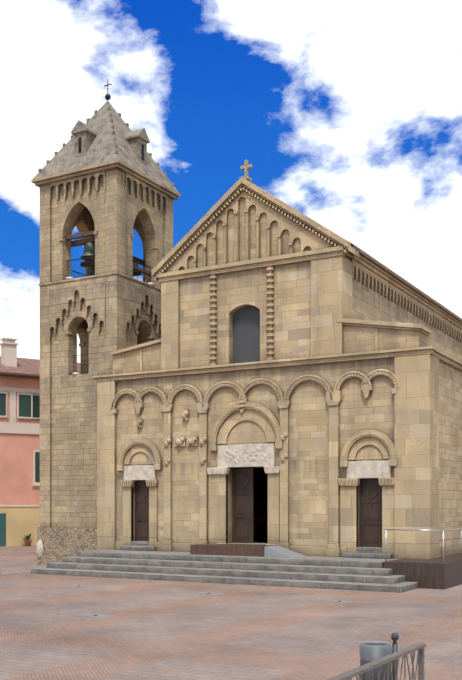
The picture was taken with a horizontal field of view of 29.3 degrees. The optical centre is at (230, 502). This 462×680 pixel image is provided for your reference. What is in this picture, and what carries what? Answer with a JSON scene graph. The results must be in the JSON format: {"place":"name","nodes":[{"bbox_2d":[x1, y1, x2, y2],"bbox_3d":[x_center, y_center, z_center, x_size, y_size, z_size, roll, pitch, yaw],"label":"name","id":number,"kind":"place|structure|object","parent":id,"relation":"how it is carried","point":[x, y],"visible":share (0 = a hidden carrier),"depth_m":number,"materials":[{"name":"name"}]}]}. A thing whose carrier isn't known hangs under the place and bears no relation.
{"place":"outdoors","nodes":[
{"label":"outdoors","id":0,"kind":"place"},
{"bbox_2d":[0,376,39,504],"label":"pink house walls","id":1,"kind":"structure","parent":0,"point":[16,470],"depth_m":61.92,"materials":[{"name":"pink paint"}]},
{"bbox_2d":[0,387,39,506],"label":"window trim","id":2,"kind":"structure","parent":1,"relation":"attached to","point":[12,426],"depth_m":61.88,"materials":[{"name":"white paint"}]},
{"bbox_2d":[0,393,39,481],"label":"window shutters","id":3,"kind":"object","parent":1,"relation":"attached to","point":[24,405],"visible":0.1,"depth_m":62.32,"materials":[{"name":"green wood"}]},
{"bbox_2d":[0,372,39,378],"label":"roof eave","id":4,"kind":"object","parent":1,"relation":"attached to","point":[20,376],"depth_m":61.55,"materials":[{"name":"brown wood"}]},
{"bbox_2d":[0,372,39,377],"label":"gutter","id":5,"kind":"object","parent":4,"relation":"attached to","point":[17,374],"visible":0.06,"depth_m":61.28,"materials":[{"name":"metal"}]},
{"bbox_2d":[0,356,79,374],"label":"tiled roof","id":6,"kind":"structure","parent":1,"relation":"on","point":[27,366],"depth_m":64.34,"materials":[{"name":"brown tile"}]},
{"bbox_2d":[0,338,18,366],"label":"chimney","id":7,"kind":"object","parent":6,"relation":"on","point":[8,351],"visible":0.9,"depth_m":63.53,"materials":[{"name":"white paint"}]},
{"bbox_2d":[51,175,165,527],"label":"tower walls","id":8,"kind":"structure","parent":0,"point":[73,451],"depth_m":42.70,"materials":[{"name":"beige stone"}]},
{"bbox_2d":[65,230,151,275],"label":"bell frame beams","id":9,"kind":"structure","parent":8,"relation":"attached to","point":[75,243],"depth_m":43.23,"materials":[{"name":"brown wood"}]},
{"bbox_2d":[80,242,141,276],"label":"bells","id":10,"kind":"object","parent":9,"relation":"hanging from","point":[89,249],"visible":0.56,"depth_m":43.39,"materials":[{"name":"green metal"}]},
{"bbox_2d":[67,256,150,373],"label":"railings","id":11,"kind":"object","parent":8,"relation":"attached to","point":[84,274],"visible":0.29,"depth_m":43.20,"materials":[{"name":"black metal"}]},
{"bbox_2d":[0,546,461,679],"bbox_3d":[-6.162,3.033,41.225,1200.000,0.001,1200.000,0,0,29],"label":"plaza ground","id":12,"kind":"structure","parent":0,"point":[162,630],"depth_m":21.30,"materials":[{"name":"pink stone"}]},
{"bbox_2d":[0,507,39,545],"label":"building wall","id":13,"kind":"structure","parent":12,"relation":"on","point":[21,522],"depth_m":62.01,"materials":[{"name":"yellow paint"}]},
{"bbox_2d":[0,513,5,546],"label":"door","id":14,"kind":"structure","parent":13,"relation":"in","point":[2,529],"depth_m":61.30,"materials":[{"name":"teal wood"}]},
{"bbox_2d":[24,540,31,545],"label":"plant pot","id":15,"kind":"object","parent":12,"relation":"on","point":[27,542],"visible":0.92,"depth_m":61.58,"materials":[{"name":"brown ceramic"}]},
{"bbox_2d":[23,534,33,539],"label":"plant leaves","id":16,"kind":"object","parent":15,"relation":"on","point":[28,537],"visible":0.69,"depth_m":61.70,"materials":[{"name":"green plant"}]},
{"bbox_2d":[37,527,96,564],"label":"stone wall base","id":17,"kind":"object","parent":12,"relation":"on","point":[58,543],"visible":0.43,"depth_m":42.38,"materials":[{"name":"beige stone"}]},
{"bbox_2d":[36,540,42,557],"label":"stone bollard","id":18,"kind":"object","parent":17,"relation":"attached to","point":[39,548],"visible":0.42,"depth_m":43.01,"materials":[{"name":"white stone"}]},
{"bbox_2d":[31,159,180,526],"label":"bell tower","id":19,"kind":"structure","parent":12,"relation":"on","point":[114,296],"depth_m":42.50,"materials":[{"name":"beige stone"}]},
{"bbox_2d":[33,101,179,193],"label":"tower roof","id":20,"kind":"structure","parent":19,"relation":"on","point":[105,133],"depth_m":42.91,"materials":[{"name":"grey stone"}]},
{"bbox_2d":[104,79,111,100],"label":"cross finial","id":21,"kind":"object","parent":20,"relation":"on","point":[107,96],"visible":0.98,"depth_m":44.31,"materials":[{"name":"metal"}]},
{"bbox_2d":[78,137,143,159],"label":"dormer openings","id":22,"kind":"object","parent":20,"relation":"in","point":[79,143],"visible":0.42,"depth_m":42.47,"materials":[{"name":"black"}]},
{"bbox_2d":[66,277,154,374],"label":"tower floodlights","id":23,"kind":"object","parent":19,"relation":"on","point":[76,373],"visible":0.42,"depth_m":42.48,"materials":[{"name":"white metal"}]},
{"bbox_2d":[0,573,355,617],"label":"ground light slabs","id":24,"kind":"structure","parent":12,"relation":"in","point":[104,615],"depth_m":27.09,"materials":[{"name":"grey stone"}]},
{"bbox_2d":[31,549,417,592],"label":"church steps","id":25,"kind":"structure","parent":12,"relation":"on","point":[345,573],"depth_m":34.12,"materials":[{"name":"grey stone"}]},
{"bbox_2d":[190,543,276,556],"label":"wooden platform","id":26,"kind":"structure","parent":25,"relation":"on","point":[257,550],"depth_m":36.21,"materials":[{"name":"brown wood"}]},
{"bbox_2d":[120,541,392,558],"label":"door steps","id":27,"kind":"structure","parent":25,"relation":"on","point":[368,552],"depth_m":34.76,"materials":[{"name":"grey stone"}]},
{"bbox_2d":[264,545,304,557],"bbox_3d":[2.182,1.953,35.512,1.250,0.400,1.250,0,0,29],"label":"ramp plate","id":28,"kind":"object","parent":25,"relation":"on","point":[275,551],"visible":1,"depth_m":35.23,"materials":[{"name":"grey metal"}]},
{"bbox_2d":[92,346,461,558],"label":"blind arcade","id":29,"kind":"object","parent":12,"relation":"on","point":[414,377],"depth_m":35.30},
{"bbox_2d":[117,438,161,545],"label":"door surround","id":30,"kind":"object","parent":29,"relation":"on","point":[145,451],"visible":0.96,"depth_m":40.02,"materials":[{"name":"beige stone"}]},
{"bbox_2d":[124,465,155,479],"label":"lintel","id":31,"kind":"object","parent":30,"relation":"on","point":[140,472],"visible":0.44,"depth_m":40.02,"materials":[{"name":"white stone"}]},
{"bbox_2d":[209,402,282,544],"bbox_3d":[0.619,-1.042,37.370,3.580,6.390,0.350,0,0,29],"label":"door surround","id":32,"kind":"object","parent":29,"relation":"attached to","point":[255,423],"visible":0.88,"depth_m":37.44,"materials":[{"name":"beige stone"}]},
{"bbox_2d":[207,443,279,474],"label":"lintel","id":33,"kind":"structure","parent":32,"relation":"attached to","point":[269,466],"depth_m":37.33,"materials":[{"name":"white stone"}]},
{"bbox_2d":[224,447,267,464],"bbox_3d":[0.623,-1.976,37.327,2.100,0.739,0.033,0,0,29],"label":"relief carving","id":34,"kind":"object","parent":33,"relation":"attached to","point":[249,459],"visible":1,"depth_m":37.31},
{"bbox_2d":[152,177,358,369],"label":"church nave front trim","id":35,"kind":"structure","parent":29,"relation":"on","point":[331,283],"depth_m":36.52,"materials":[{"name":"beige stone"}]},
{"bbox_2d":[233,306,259,363],"bbox_3d":[0.757,-7.222,37.768,1.650,2.650,0.060,0,0,29],"label":"window","id":36,"kind":"structure","parent":35,"relation":"attached to","point":[246,333],"depth_m":37.79,"materials":[{"name":"grey glass"}]},
{"bbox_2d":[240,160,252,181],"bbox_3d":[0.654,-14.107,37.494,0.540,0.880,0.400,0,0,29],"label":"cross","id":37,"kind":"object","parent":35,"relation":"on","point":[246,166],"visible":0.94,"depth_m":37.43,"materials":[{"name":"stone"}]},
{"bbox_2d":[179,198,348,367],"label":"wall","id":38,"kind":"structure","parent":29,"relation":"on","point":[236,291],"depth_m":37.42,"materials":[{"name":"stone"}]},
{"bbox_2d":[192,210,302,365],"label":"decorative columns","id":39,"kind":"structure","parent":38,"relation":"attached to","point":[270,312],"depth_m":37.20,"materials":[{"name":"beige stone"}]},
{"bbox_2d":[111,318,431,371],"bbox_3d":[1.144,-6.633,37.751,14.740,1.471,1.370,0,0,29],"label":"sloped coping","id":40,"kind":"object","parent":29,"relation":"on","point":[376,325],"depth_m":34.59,"materials":[{"name":"beige stone"}]},
{"bbox_2d":[338,430,396,553],"bbox_3d":[5.391,-0.352,34.671,2.445,5.010,0.360,0,0,29],"label":"door surround","id":41,"kind":"object","parent":29,"relation":"on","point":[369,444],"visible":0.98,"depth_m":34.76,"materials":[{"name":"beige stone"}]},
{"bbox_2d":[347,460,390,477],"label":"lintel","id":42,"kind":"structure","parent":41,"relation":"on","point":[370,469],"depth_m":34.62,"materials":[{"name":"white stone"}]},
{"bbox_2d":[349,259,461,359],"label":"church nave walls","id":43,"kind":"structure","parent":29,"relation":"on","point":[368,303],"depth_m":40.01,"materials":[{"name":"beige stone"}]},
{"bbox_2d":[345,251,461,361],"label":"cornice","id":44,"kind":"structure","parent":43,"relation":"attached to","point":[391,287],"depth_m":41.39,"materials":[{"name":"beige stone"}]},
{"bbox_2d":[350,242,461,321],"bbox_3d":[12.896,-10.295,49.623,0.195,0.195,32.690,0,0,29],"label":"church eave tiles","id":45,"kind":"object","parent":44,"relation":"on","point":[377,263],"visible":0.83,"depth_m":41.10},
{"bbox_2d":[360,642,391,679],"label":"trash can","id":46,"kind":"object","parent":12,"relation":"on","point":[381,654],"visible":0.42,"depth_m":12.80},
{"bbox_2d":[359,640,392,660],"bbox_3d":[2.129,2.175,12.985,0.500,0.235,0.500,0,0,29],"label":"trash can","id":47,"kind":"object","parent":46,"relation":"in","point":[374,648],"visible":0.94,"depth_m":12.81,"materials":[{"name":"grey metal"}]},
{"bbox_2d":[327,643,425,679],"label":"railing","id":48,"kind":"object","parent":12,"relation":"on","point":[369,666],"visible":1,"depth_m":11.47,"materials":[{"name":"metal"}]},
{"bbox_2d":[391,633,398,679],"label":"bollard","id":49,"kind":"object","parent":12,"relation":"on","point":[394,637],"visible":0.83,"depth_m":12.97,"materials":[{"name":"grey metal"}]},
{"bbox_2d":[384,553,461,588],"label":"access platform","id":50,"kind":"structure","parent":12,"relation":"on","point":[435,573],"depth_m":31.46,"materials":[{"name":"brown wood"}]},
{"bbox_2d":[385,528,461,563],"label":"railing","id":51,"kind":"object","parent":50,"relation":"on","point":[420,530],"visible":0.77,"depth_m":31.80,"materials":[{"name":"silver metal"}]},
{"bbox_2d":[0,0,461,362],"label":"sky","id":52,"kind":"structure","parent":0,"point":[348,113],"materials":[{"name":"blue"}]},
{"bbox_2d":[116,357,393,546],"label":"facade wall","id":53,"kind":"structure","parent":0,"point":[309,466],"depth_m":36.55,"materials":[{"name":"beige stone"}]},
{"bbox_2d":[137,410,287,466],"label":"church reliefs","id":54,"kind":"object","parent":53,"relation":"attached to","point":[186,441],"visible":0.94,"depth_m":38.66,"materials":[{"name":"beige stone"}]},
{"bbox_2d":[135,467,381,546],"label":"doors","id":55,"kind":"structure","parent":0,"point":[370,524],"depth_m":37.95,"materials":[{"name":"brown wood"}]},
{"bbox_2d":[254,538,267,542],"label":"church floor","id":56,"kind":"structure","parent":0,"point":[260,540],"depth_m":50.40,"materials":[{"name":"black"}]},
{"bbox_2d":[113,325,426,373],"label":"church attic walls","id":57,"kind":"structure","parent":0,"point":[357,339],"depth_m":35.01,"materials":[{"name":"beige stone"}]},
{"bbox_2d":[254,361,461,556],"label":"church aisle walls","id":58,"kind":"structure","parent":0,"point":[450,447],"depth_m":36.58,"materials":[{"name":"beige stone"}]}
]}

